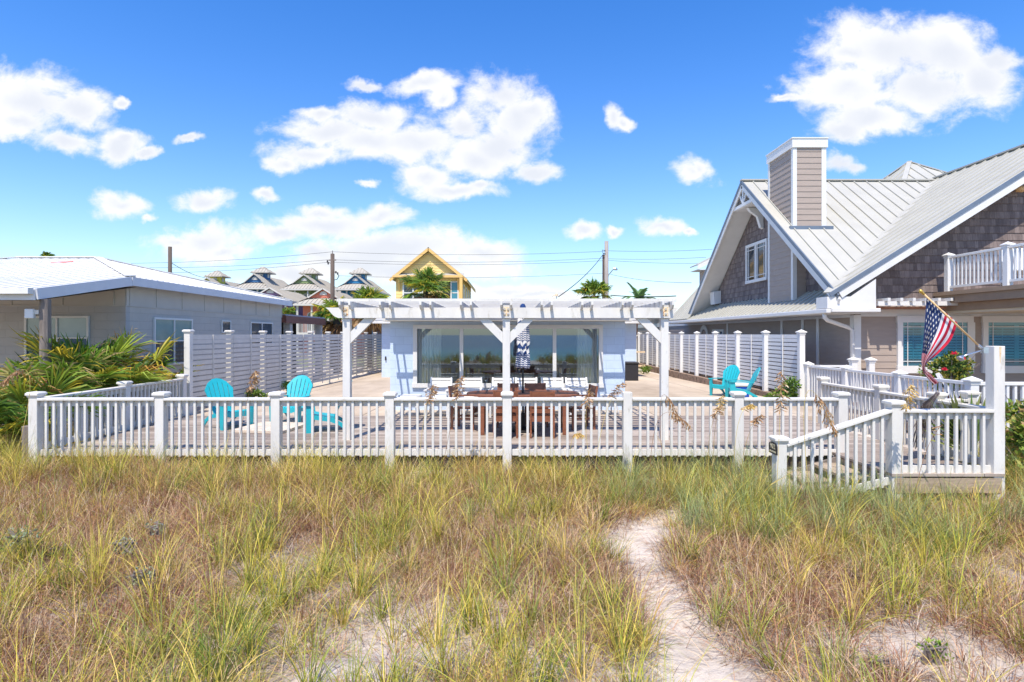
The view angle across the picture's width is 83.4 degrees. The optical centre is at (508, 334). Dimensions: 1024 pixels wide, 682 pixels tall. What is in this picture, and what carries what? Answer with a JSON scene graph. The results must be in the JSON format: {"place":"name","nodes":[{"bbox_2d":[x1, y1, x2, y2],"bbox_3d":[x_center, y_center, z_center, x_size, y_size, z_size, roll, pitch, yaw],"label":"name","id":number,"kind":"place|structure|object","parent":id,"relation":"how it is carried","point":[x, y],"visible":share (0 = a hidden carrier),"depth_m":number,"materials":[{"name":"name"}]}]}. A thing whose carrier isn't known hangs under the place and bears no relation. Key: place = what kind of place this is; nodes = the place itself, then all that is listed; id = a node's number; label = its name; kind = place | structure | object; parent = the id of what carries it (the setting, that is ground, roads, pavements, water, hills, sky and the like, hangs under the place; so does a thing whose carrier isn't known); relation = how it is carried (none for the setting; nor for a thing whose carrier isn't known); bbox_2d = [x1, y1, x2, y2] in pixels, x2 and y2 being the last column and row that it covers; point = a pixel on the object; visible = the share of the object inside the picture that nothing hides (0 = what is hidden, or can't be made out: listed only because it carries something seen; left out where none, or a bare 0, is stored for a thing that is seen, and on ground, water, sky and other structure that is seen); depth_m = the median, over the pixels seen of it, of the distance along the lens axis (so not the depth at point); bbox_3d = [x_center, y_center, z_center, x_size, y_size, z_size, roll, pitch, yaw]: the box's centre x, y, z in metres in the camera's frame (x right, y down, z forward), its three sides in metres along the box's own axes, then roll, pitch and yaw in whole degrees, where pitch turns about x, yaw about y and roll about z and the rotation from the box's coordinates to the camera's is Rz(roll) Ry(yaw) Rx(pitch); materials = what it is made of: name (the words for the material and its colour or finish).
{"place":"outdoors","nodes":[
{"label":"outdoors","id":0,"kind":"place"},
{"bbox_2d":[235,421,302,433],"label":"paver slab","id":1,"kind":"structure","parent":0,"point":[268,427],"depth_m":11.20,"materials":[{"name":"beige concrete"}]},
{"bbox_2d":[0,351,1023,681],"bbox_3d":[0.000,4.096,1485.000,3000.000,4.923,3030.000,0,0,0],"label":"dune ground","id":2,"kind":"structure","parent":0,"point":[712,671],"depth_m":4.69,"materials":[{"name":"beige sand"}]},
{"bbox_2d":[0,369,29,468],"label":"sea oat","id":3,"kind":"object","parent":2,"relation":"on","point":[6,380],"visible":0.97,"depth_m":8.51,"materials":[{"name":"plant"}]},
{"bbox_2d":[0,524,43,552],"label":"silver sprig","id":4,"kind":"object","parent":2,"relation":"on","point":[23,536],"visible":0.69,"depth_m":5.68,"materials":[{"name":"green plant"}]},
{"bbox_2d":[22,425,27,462],"bbox_3d":[-7.770,1.930,9.325,0.160,0.900,0.150,0,0,0],"label":"stub post","id":5,"kind":"object","parent":2,"relation":"on","point":[25,433],"visible":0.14,"depth_m":9.25,"materials":[{"name":"beige wood"}]},
{"bbox_2d":[0,352,114,440],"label":"saw palmetto","id":6,"kind":"object","parent":2,"relation":"on","point":[13,405],"visible":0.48,"depth_m":9.97,"materials":[{"name":"green plant"}]},
{"bbox_2d":[0,326,155,397],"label":"saw palmetto","id":7,"kind":"object","parent":2,"relation":"on","point":[68,357],"visible":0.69,"depth_m":11.23,"materials":[{"name":"green plant"}]},
{"bbox_2d":[32,325,181,395],"bbox_3d":[-8.523,0.583,12.311,2.816,1.555,2.910,0,0,-42],"label":"saw palmetto","id":8,"kind":"object","parent":2,"relation":"on","point":[148,375],"visible":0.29,"depth_m":12.39,"materials":[{"name":"green plant"}]},
{"bbox_2d":[109,537,137,554],"bbox_3d":[-3.825,2.094,5.687,0.244,0.181,0.183,0,0,19],"label":"silver sprig","id":9,"kind":"object","parent":2,"relation":"on","point":[124,545],"visible":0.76,"depth_m":5.70,"materials":[{"name":"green plant"}]},
{"bbox_2d":[125,565,157,585],"bbox_3d":[-3.183,2.105,5.006,0.221,0.169,0.170,0,0,0],"label":"silver sprig","id":10,"kind":"object","parent":2,"relation":"on","point":[142,573],"visible":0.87,"depth_m":5.00,"materials":[{"name":"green plant"}]},
{"bbox_2d":[0,256,292,442],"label":"neighbour house","id":11,"kind":"structure","parent":2,"relation":"on","point":[96,299],"depth_m":14.51,"materials":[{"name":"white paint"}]},
{"bbox_2d":[24,309,38,317],"bbox_3d":[-9.035,-0.390,10.895,0.250,0.180,0.070,0,0,0],"label":"floodlight","id":12,"kind":"object","parent":11,"relation":"attached to","point":[30,313],"visible":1,"depth_m":10.86,"materials":[{"name":"white plastic"}]},
{"bbox_2d":[23,316,89,358],"bbox_3d":[-10.830,0.070,13.768,1.540,1.020,0.061,0,0,0],"label":"window","id":13,"kind":"structure","parent":11,"relation":"in","point":[69,325],"depth_m":13.78,"materials":[{"name":"grey glass"}]},
{"bbox_2d":[153,317,192,364],"bbox_3d":[-9.168,0.195,15.750,0.061,1.270,1.800,0,0,0],"label":"window","id":14,"kind":"structure","parent":11,"relation":"in","point":[163,328],"depth_m":15.69,"materials":[{"name":"glass"}]},
{"bbox_2d":[221,320,230,332],"bbox_3d":[-9.168,-0.245,18.650,0.061,0.410,0.600,0,0,0],"label":"window","id":15,"kind":"structure","parent":11,"relation":"in","point":[225,324],"depth_m":18.62,"materials":[{"name":"white glass"}]},
{"bbox_2d":[250,322,272,342],"bbox_3d":[-9.168,-0.035,21.350,0.061,0.830,1.900,0,0,0],"label":"window","id":16,"kind":"structure","parent":11,"relation":"in","point":[255,327],"depth_m":21.24,"materials":[{"name":"white glass"}]},
{"bbox_2d":[145,519,165,535],"bbox_3d":[-3.801,2.089,6.202,0.224,0.173,0.177,0,0,29],"label":"silver sprig","id":17,"kind":"object","parent":2,"relation":"on","point":[156,526],"visible":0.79,"depth_m":6.19,"materials":[{"name":"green plant"}]},
{"bbox_2d":[168,247,171,272],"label":"utility pole","id":18,"kind":"object","parent":2,"relation":"on","point":[169,259],"visible":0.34,"depth_m":44.90,"materials":[{"name":"brown wood"}]},
{"bbox_2d":[137,351,203,391],"bbox_3d":[-8.669,0.966,14.307,1.966,1.242,1.815,0,0,0],"label":"saw palmetto","id":19,"kind":"object","parent":2,"relation":"on","point":[165,363],"visible":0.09,"depth_m":14.27,"materials":[{"name":"green plant"}]},
{"bbox_2d":[203,270,239,286],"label":"townhouse","id":20,"kind":"structure","parent":2,"relation":"on","point":[217,276],"depth_m":83.55,"materials":[{"name":"paint"}]},
{"bbox_2d":[234,370,261,464],"bbox_3d":[-3.864,1.372,8.432,0.500,1.694,0.201,0,0,0],"label":"sea oat","id":21,"kind":"object","parent":2,"relation":"on","point":[256,380],"visible":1,"depth_m":8.41,"materials":[{"name":"plant"}]},
{"bbox_2d":[235,266,287,291],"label":"townhouse","id":22,"kind":"structure","parent":2,"relation":"on","point":[259,280],"depth_m":82.19,"materials":[{"name":"paint"}]},
{"bbox_2d":[182,330,381,414],"bbox_3d":[-7.595,1.185,24.260,0.266,2.590,21.596,0,0,0],"label":"privacy fence","id":23,"kind":"object","parent":2,"relation":"on","point":[229,338],"visible":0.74,"depth_m":18.08,"materials":[{"name":"white paint"}]},
{"bbox_2d":[260,287,307,352],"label":"townhouse","id":24,"kind":"structure","parent":2,"relation":"on","point":[296,297],"depth_m":67.39,"materials":[{"name":"paint"}]},
{"bbox_2d":[281,314,325,381],"bbox_3d":[-12.025,0.780,25.890,5.950,3.200,5.060,0,0,0],"label":"carport","id":25,"kind":"object","parent":2,"relation":"on","point":[289,322],"visible":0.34,"depth_m":25.90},
{"bbox_2d":[280,267,340,301],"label":"townhouse","id":26,"kind":"structure","parent":2,"relation":"on","point":[307,282],"depth_m":81.50,"materials":[{"name":"paint"}]},
{"bbox_2d":[293,288,363,358],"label":"townhouse","id":27,"kind":"structure","parent":2,"relation":"on","point":[318,296],"depth_m":63.50,"materials":[{"name":"paint"}]},
{"bbox_2d":[309,295,354,372],"bbox_3d":[-8.874,0.315,30.017,2.986,4.731,2.408,0,0,-44],"label":"cabbage palm","id":28,"kind":"object","parent":2,"relation":"on","point":[335,326],"visible":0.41,"depth_m":29.64,"materials":[{"name":"green plant"}]},
{"bbox_2d":[327,251,338,366],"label":"utility pole","id":29,"kind":"object","parent":2,"relation":"on","point":[332,259],"visible":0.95,"depth_m":44.89,"materials":[{"name":"brown wood"}]},
{"bbox_2d":[337,261,589,264],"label":"power line","id":30,"kind":"object","parent":29,"relation":"attached to","point":[474,264],"visible":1,"depth_m":44.99,"materials":[{"name":"black"}]},
{"bbox_2d":[335,267,390,351],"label":"townhouse","id":31,"kind":"structure","parent":2,"relation":"on","point":[351,284],"depth_m":81.59,"materials":[{"name":"paint"}]},
{"bbox_2d":[348,285,389,368],"bbox_3d":[-8.156,-0.165,33.904,3.105,5.690,3.203,0,0,0],"label":"cabbage palm","id":32,"kind":"object","parent":2,"relation":"on","point":[367,292],"visible":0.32,"depth_m":33.62,"materials":[{"name":"green plant"}]},
{"bbox_2d":[397,263,450,298],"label":"cabbage palm","id":33,"kind":"object","parent":2,"relation":"on","point":[425,281],"visible":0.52,"depth_m":41.45,"materials":[{"name":"green plant"}]},
{"bbox_2d":[419,385,438,472],"bbox_3d":[-1.187,1.510,8.504,0.326,1.539,0.205,0,0,0],"label":"sea oat","id":34,"kind":"object","parent":2,"relation":"on","point":[433,391],"visible":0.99,"depth_m":8.51,"materials":[{"name":"plant"}]},
{"bbox_2d":[389,247,475,298],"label":"yellow house","id":35,"kind":"structure","parent":2,"relation":"on","point":[461,286],"depth_m":59.94,"materials":[{"name":"yellow wood"}]},
{"bbox_2d":[402,281,422,298],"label":"window","id":36,"kind":"structure","parent":35,"relation":"in","point":[405,290],"depth_m":59.95,"materials":[{"name":"white paint"}]},
{"bbox_2d":[450,281,458,298],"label":"sliding door","id":37,"kind":"structure","parent":35,"relation":"in","point":[454,291],"depth_m":59.95,"materials":[{"name":"white paint"}]},
{"bbox_2d":[439,376,466,485],"bbox_3d":[-0.834,1.446,8.511,0.434,1.675,0.230,0,0,0],"label":"sea oat","id":38,"kind":"object","parent":2,"relation":"on","point":[457,385],"visible":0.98,"depth_m":8.51,"materials":[{"name":"plant"}]},
{"bbox_2d":[0,406,1023,681],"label":"dune grass","id":39,"kind":"structure","parent":2,"relation":"on","point":[678,484],"depth_m":5.68,"materials":[{"name":"plant"}]},
{"bbox_2d":[922,386,984,450],"bbox_3d":[6.652,1.205,8.523,1.218,1.040,0.242,0,0,0],"label":"spiky palmetto","id":40,"kind":"object","parent":39,"relation":"on","point":[954,405],"visible":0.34,"depth_m":8.45,"materials":[{"name":"green plant"}]},
{"bbox_2d":[51,416,1004,492],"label":"wooden deck","id":41,"kind":"structure","parent":2,"relation":"on","point":[995,482],"depth_m":9.97,"materials":[{"name":"beige wood"}]},
{"bbox_2d":[44,374,188,448],"bbox_3d":[-7.550,1.700,11.362,0.200,1.560,4.037,0,0,0],"label":"deck railing","id":42,"kind":"object","parent":41,"relation":"on","point":[124,388],"visible":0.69,"depth_m":11.23,"materials":[{"name":"white paint"}]},
{"bbox_2d":[204,378,253,430],"bbox_3d":[-5.718,1.395,11.679,0.916,0.969,0.700,0,0,35],"label":"garden chair","id":43,"kind":"object","parent":41,"relation":"on","point":[213,386],"visible":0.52,"depth_m":11.71,"materials":[{"name":"teal plastic"}]},
{"bbox_2d":[269,375,312,421],"bbox_3d":[-4.660,1.395,12.418,0.700,0.969,0.916,0,0,6],"label":"garden chair","id":44,"kind":"object","parent":41,"relation":"on","point":[292,392],"visible":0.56,"depth_m":12.69,"materials":[{"name":"teal plastic"}]},
{"bbox_2d":[306,406,342,433],"bbox_3d":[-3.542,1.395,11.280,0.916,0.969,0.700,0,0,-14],"label":"footstool","id":45,"kind":"object","parent":41,"relation":"on","point":[316,417],"visible":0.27,"depth_m":10.96,"materials":[{"name":"teal plastic"}]},
{"bbox_2d":[25,391,850,473],"bbox_3d":[-1.128,1.772,9.200,13.076,1.715,0.200,0,0,0],"label":"deck railing","id":46,"kind":"object","parent":41,"relation":"on","point":[162,401],"visible":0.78,"depth_m":9.14,"materials":[{"name":"white paint"}]},
{"bbox_2d":[448,384,477,429],"bbox_3d":[-0.879,1.450,11.505,0.560,0.860,0.480,0,0,14],"label":"dining chair","id":47,"kind":"object","parent":41,"relation":"on","point":[450,390],"visible":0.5,"depth_m":11.38,"materials":[{"name":"brown wood"}]},
{"bbox_2d":[327,299,677,439],"bbox_3d":[-0.122,0.631,11.992,6.245,2.518,4.015,0,0,0],"label":"pergola","id":48,"kind":"object","parent":41,"relation":"on","point":[485,312],"visible":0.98,"depth_m":10.20,"materials":[{"name":"white paint"}]},
{"bbox_2d":[493,391,517,437],"bbox_3d":[-0.069,1.450,10.590,0.450,0.860,0.540,0,0,-2],"label":"dining chair","id":49,"kind":"object","parent":41,"relation":"on","point":[499,413],"visible":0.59,"depth_m":10.38,"materials":[{"name":"brown wood"}]},
{"bbox_2d":[497,383,518,427],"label":"dining chair","id":50,"kind":"object","parent":41,"relation":"on","point":[514,386],"visible":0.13,"depth_m":12.06,"materials":[{"name":"brown wood"}]},
{"bbox_2d":[512,304,533,432],"bbox_3d":[0.270,0.604,11.150,0.480,2.548,0.480,0,0,0],"label":"closed parasol","id":51,"kind":"object","parent":41,"relation":"on","point":[523,352],"visible":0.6,"depth_m":11.07,"materials":[{"name":"blue fabric"}]},
{"bbox_2d":[467,390,579,434],"bbox_3d":[0.270,1.508,11.150,2.178,0.745,1.172,0,0,0],"label":"dining table","id":52,"kind":"object","parent":41,"relation":"on","point":[526,393],"visible":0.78,"depth_m":10.83,"materials":[{"name":"brown wood"}]},
{"bbox_2d":[515,377,536,389],"bbox_3d":[0.414,1.450,13.292,0.584,0.860,0.740,0,0,-2],"label":"slatted armchair","id":53,"kind":"object","parent":41,"relation":"on","point":[526,380],"visible":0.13,"depth_m":13.60,"materials":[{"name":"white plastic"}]},
{"bbox_2d":[524,383,547,426],"bbox_3d":[0.559,1.450,11.850,0.450,0.860,0.540,0,0,-2],"label":"dining chair","id":54,"kind":"object","parent":41,"relation":"on","point":[534,386],"visible":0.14,"depth_m":12.08,"materials":[{"name":"brown wood"}]},
{"bbox_2d":[530,391,554,438],"bbox_3d":[0.609,1.450,10.570,0.450,0.860,0.540,0,0,2],"label":"dining chair","id":55,"kind":"object","parent":41,"relation":"on","point":[539,411],"visible":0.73,"depth_m":10.35,"materials":[{"name":"brown wood"}]},
{"bbox_2d":[565,377,587,417],"bbox_3d":[1.611,1.450,13.284,0.584,0.860,0.740,0,0,-4],"label":"slatted armchair","id":56,"kind":"object","parent":41,"relation":"on","point":[574,381],"visible":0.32,"depth_m":13.55,"materials":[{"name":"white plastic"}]},
{"bbox_2d":[569,384,597,429],"bbox_3d":[1.440,1.450,11.504,0.560,0.860,0.480,0,0,-11],"label":"dining chair","id":57,"kind":"object","parent":41,"relation":"on","point":[594,389],"visible":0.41,"depth_m":11.33,"materials":[{"name":"brown wood"}]},
{"bbox_2d":[768,346,1004,508],"bbox_3d":[5.142,1.470,7.838,3.106,2.620,0.226,0,0,0],"label":"deck railing","id":58,"kind":"object","parent":41,"relation":"on","point":[991,415],"visible":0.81,"depth_m":7.78,"materials":[{"name":"white paint"}]},
{"bbox_2d":[769,442,777,454],"bbox_3d":[3.603,1.550,7.850,0.017,0.160,0.240,0,0,0],"label":"number plaque","id":59,"kind":"object","parent":58,"relation":"attached to","point":[773,447],"visible":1,"depth_m":7.83,"materials":[{"name":"black plastic"}]},
{"bbox_2d":[918,289,988,384],"bbox_3d":[5.927,0.042,7.660,1.000,1.274,0.240,0,0,0],"label":"flag","id":60,"kind":"object","parent":58,"relation":"attached to","point":[940,325],"visible":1,"depth_m":7.69,"materials":[{"name":"multicoloured fabric"}]},
{"bbox_2d":[581,388,594,486],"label":"sea oat","id":61,"kind":"object","parent":2,"relation":"on","point":[590,393],"visible":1,"depth_m":8.51,"materials":[{"name":"plant"}]},
{"bbox_2d":[572,275,613,298],"bbox_3d":[5.859,-0.678,39.967,3.130,6.716,2.698,0,0,0],"label":"cabbage palm","id":62,"kind":"object","parent":2,"relation":"on","point":[590,289],"visible":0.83,"depth_m":39.76,"materials":[{"name":"green plant"}]},
{"bbox_2d":[602,241,617,298],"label":"utility pole","id":63,"kind":"object","parent":2,"relation":"on","point":[606,271],"visible":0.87,"depth_m":44.87,"materials":[{"name":"wood"}]},
{"bbox_2d":[594,382,625,476],"bbox_3d":[1.490,1.512,8.409,0.505,1.623,0.231,0,0,0],"label":"sea oat","id":64,"kind":"object","parent":2,"relation":"on","point":[617,393],"visible":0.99,"depth_m":8.41,"materials":[{"name":"plant"}]},
{"bbox_2d":[621,282,656,334],"bbox_3d":[8.162,-0.385,36.082,2.887,5.744,2.855,0,0,-22],"label":"date palm","id":65,"kind":"object","parent":2,"relation":"on","point":[639,292],"visible":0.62,"depth_m":35.80,"materials":[{"name":"green plant"}]},
{"bbox_2d":[660,394,680,473],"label":"sea oat","id":66,"kind":"object","parent":2,"relation":"on","point":[670,403],"visible":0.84,"depth_m":8.51,"materials":[{"name":"plant"}]},
{"bbox_2d":[650,412,691,467],"bbox_3d":[2.349,1.739,8.315,0.590,1.234,0.179,0,0,0],"label":"sea oat","id":67,"kind":"object","parent":2,"relation":"on","point":[679,418],"visible":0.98,"depth_m":8.31,"materials":[{"name":"plant"}]},
{"bbox_2d":[638,363,788,396],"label":"kerb","id":68,"kind":"structure","parent":2,"relation":"on","point":[702,379],"depth_m":24.84,"materials":[{"name":"beige concrete"}]},
{"bbox_2d":[637,330,806,396],"bbox_3d":[8.120,1.073,25.970,0.222,2.415,20.202,0,0,0],"label":"privacy fence","id":69,"kind":"object","parent":2,"relation":"on","point":[765,337],"visible":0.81,"depth_m":20.34,"materials":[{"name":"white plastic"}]},
{"bbox_2d":[740,414,765,475],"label":"sea oat","id":70,"kind":"object","parent":2,"relation":"on","point":[754,421],"visible":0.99,"depth_m":8.42,"materials":[{"name":"plant"}]},
{"bbox_2d":[772,371,789,529],"bbox_3d":[3.226,1.408,6.827,0.190,1.958,0.204,0,0,10],"label":"sea oat","id":71,"kind":"object","parent":2,"relation":"on","point":[779,387],"visible":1,"depth_m":6.81,"materials":[{"name":"plant"}]},
{"bbox_2d":[804,390,837,496],"bbox_3d":[4.032,1.503,7.421,0.413,1.554,0.169,0,0,0],"label":"sea oat","id":72,"kind":"object","parent":2,"relation":"on","point":[821,402],"visible":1,"depth_m":7.41,"materials":[{"name":"plant"}]},
{"bbox_2d":[766,456,881,497],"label":"wooden steps","id":73,"kind":"structure","parent":2,"relation":"on","point":[816,470],"depth_m":8.69,"materials":[{"name":"grey wood"}]},
{"bbox_2d":[638,137,1023,401],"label":"shingle house","id":74,"kind":"structure","parent":2,"relation":"on","point":[840,271],"depth_m":16.83,"materials":[{"name":"metal"}]},
{"bbox_2d":[745,238,767,283],"bbox_3d":[9.314,-2.720,21.675,0.071,1.500,1.850,0,0,0],"label":"window","id":75,"kind":"structure","parent":74,"relation":"in","point":[756,254],"depth_m":21.63,"materials":[{"name":"glass"}]},
{"bbox_2d":[896,316,974,372],"bbox_3d":[11.510,0.275,15.517,2.100,1.550,0.085,0,0,0],"label":"window","id":76,"kind":"structure","parent":74,"relation":"in","point":[910,329],"depth_m":15.51,"materials":[{"name":"white paint"}]},
{"bbox_2d":[981,316,1023,372],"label":"window","id":77,"kind":"structure","parent":74,"relation":"in","point":[1007,331],"depth_m":15.51,"materials":[{"name":"white paint"}]},
{"bbox_2d":[997,248,1022,285],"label":"garden chair","id":78,"kind":"object","parent":74,"relation":"on","point":[1017,262],"visible":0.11,"depth_m":14.19,"materials":[{"name":"white plastic"}]},
{"bbox_2d":[859,650,898,677],"bbox_3d":[2.560,2.278,3.952,0.216,0.178,0.189,0,0,0],"label":"green seedling","id":79,"kind":"object","parent":2,"relation":"on","point":[883,660],"visible":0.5,"depth_m":3.93,"materials":[{"name":"green plant"}]},
{"bbox_2d":[816,376,984,464],"bbox_3d":[6.950,1.685,10.117,0.780,1.590,4.367,0,0,0],"label":"deck railing","id":80,"kind":"object","parent":2,"relation":"on","point":[879,393],"visible":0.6,"depth_m":9.74,"materials":[{"name":"white paint"}]},
{"bbox_2d":[913,391,942,448],"bbox_3d":[6.383,1.311,8.710,0.615,0.866,0.175,0,0,-20],"label":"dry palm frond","id":81,"kind":"object","parent":80,"relation":"hanging from","point":[927,404],"visible":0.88,"depth_m":8.69,"materials":[{"name":"plant"}]},
{"bbox_2d":[900,384,919,502],"bbox_3d":[5.081,1.518,7.317,0.202,1.761,0.220,0,0,0],"label":"sea oat","id":82,"kind":"object","parent":2,"relation":"on","point":[911,387],"visible":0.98,"depth_m":7.30,"materials":[{"name":"plant"}]},
{"bbox_2d":[849,402,1019,445],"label":"neighbour deck","id":83,"kind":"structure","parent":2,"relation":"on","point":[906,420],"depth_m":13.37,"materials":[{"name":"grey wood"}]},
{"bbox_2d":[803,357,1023,454],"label":"vinyl railing","id":84,"kind":"object","parent":83,"relation":"on","point":[850,374],"visible":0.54,"depth_m":12.74,"materials":[{"name":"white plastic"}]},
{"bbox_2d":[916,636,954,665],"bbox_3d":[2.999,2.246,4.073,0.257,0.179,0.136,0,0,0],"label":"green seedling","id":85,"kind":"object","parent":2,"relation":"on","point":[925,649],"visible":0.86,"depth_m":4.04,"materials":[{"name":"green plant"}]},
{"bbox_2d":[1005,414,1023,476],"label":"dune shrub","id":86,"kind":"object","parent":2,"relation":"on","point":[1017,443],"visible":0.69,"depth_m":8.52,"materials":[{"name":"green plant"}]},
{"bbox_2d":[1005,395,1023,438],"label":"dune shrub","id":87,"kind":"object","parent":2,"relation":"on","point":[1018,405],"visible":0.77,"depth_m":8.80,"materials":[{"name":"green plant"}]},
{"bbox_2d":[0,0,1023,309],"label":"sky","id":88,"kind":"structure","parent":0,"point":[208,131],"materials":[{"name":"blue"}]},
{"bbox_2d":[189,371,861,425],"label":"concrete patio","id":89,"kind":"structure","parent":0,"point":[378,385],"depth_m":18.70,"materials":[{"name":"beige concrete"}]},
{"bbox_2d":[246,388,267,396],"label":"weed clump","id":90,"kind":"object","parent":89,"relation":"on","point":[257,392],"visible":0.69,"depth_m":16.53,"materials":[{"name":"green plant"}]},
{"bbox_2d":[398,394,421,416],"bbox_3d":[-2.290,1.646,13.300,0.560,0.476,0.560,0,0,0],"label":"side table","id":91,"kind":"object","parent":89,"relation":"on","point":[410,395],"visible":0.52,"depth_m":13.23,"materials":[{"name":"white paint"}]},
{"bbox_2d":[423,377,452,417],"bbox_3d":[-1.617,1.450,13.300,0.584,0.860,0.740,0,0,3],"label":"slatted armchair","id":92,"kind":"object","parent":89,"relation":"on","point":[447,381],"visible":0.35,"depth_m":13.54,"materials":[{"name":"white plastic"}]},
{"bbox_2d":[458,377,483,414],"bbox_3d":[-0.880,1.450,13.327,0.584,0.860,0.740,0,0,-3],"label":"slatted armchair","id":93,"kind":"object","parent":89,"relation":"on","point":[466,390],"visible":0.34,"depth_m":13.57,"materials":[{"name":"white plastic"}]},
{"bbox_2d":[488,377,513,417],"bbox_3d":[-0.161,1.450,13.277,0.584,0.860,0.740,0,0,3],"label":"slatted armchair","id":94,"kind":"object","parent":89,"relation":"on","point":[496,380],"visible":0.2,"depth_m":13.57,"materials":[{"name":"white plastic"}]},
{"bbox_2d":[372,318,639,409],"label":"beach house","id":95,"kind":"structure","parent":89,"relation":"on","point":[417,355],"depth_m":14.59,"materials":[{"name":"white paint"}]},
{"bbox_2d":[412,325,603,387],"bbox_3d":[-0.025,0.547,14.400,4.790,1.569,0.120,0,0,0],"label":"window","id":96,"kind":"structure","parent":95,"relation":"in","point":[415,384],"depth_m":14.36,"materials":[{"name":"white paint"}]},
{"bbox_2d":[469,371,552,380],"bbox_3d":[0.075,1.465,16.400,2.350,0.790,1.000,0,0,0],"label":"indoor table","id":97,"kind":"object","parent":95,"relation":"on","point":[514,374],"visible":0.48,"depth_m":16.00,"materials":[{"name":"brown wood"}]},
{"bbox_2d":[541,377,566,390],"bbox_3d":[1.018,1.450,13.330,0.584,0.860,0.740,0,0,1],"label":"slatted armchair","id":98,"kind":"object","parent":89,"relation":"on","point":[554,382],"visible":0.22,"depth_m":13.61,"materials":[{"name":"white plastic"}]},
{"bbox_2d":[625,361,638,380],"bbox_3d":[5.085,1.643,25.750,1.330,0.820,0.760,0,0,0],"label":"air conditioner unit","id":99,"kind":"object","parent":89,"relation":"on","point":[631,370],"visible":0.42,"depth_m":25.40,"materials":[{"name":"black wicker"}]},
{"bbox_2d":[708,365,739,396],"bbox_3d":[6.918,1.470,18.349,0.916,0.969,0.700,0,0,-37],"label":"garden chair","id":100,"kind":"object","parent":89,"relation":"on","point":[731,372],"visible":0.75,"depth_m":18.40,"materials":[{"name":"teal plastic"}]},
{"bbox_2d":[726,367,759,396],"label":"garden chair","id":101,"kind":"object","parent":89,"relation":"on","point":[731,386],"visible":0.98,"depth_m":16.82,"materials":[{"name":"teal plastic"}]},
{"bbox_2d":[771,376,801,396],"bbox_3d":[7.597,1.524,15.759,0.750,0.803,0.592,0,0,0],"label":"dune shrub","id":102,"kind":"object","parent":89,"relation":"on","point":[791,384],"visible":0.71,"depth_m":15.65,"materials":[{"name":"green plant"}]},
{"bbox_3d":[9.300,1.570,12.100,0.560,0.500,0.560,0,0,0],"label":"flower pot","id":103,"kind":"object","parent":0,"visible":0},
{"bbox_2d":[917,350,979,391],"bbox_3d":[9.268,0.794,12.107,1.160,0.946,0.960,0,0,0],"label":"rose bush","id":104,"kind":"object","parent":103,"relation":"in","point":[952,366],"visible":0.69,"depth_m":12.00,"materials":[{"name":"green plant"}]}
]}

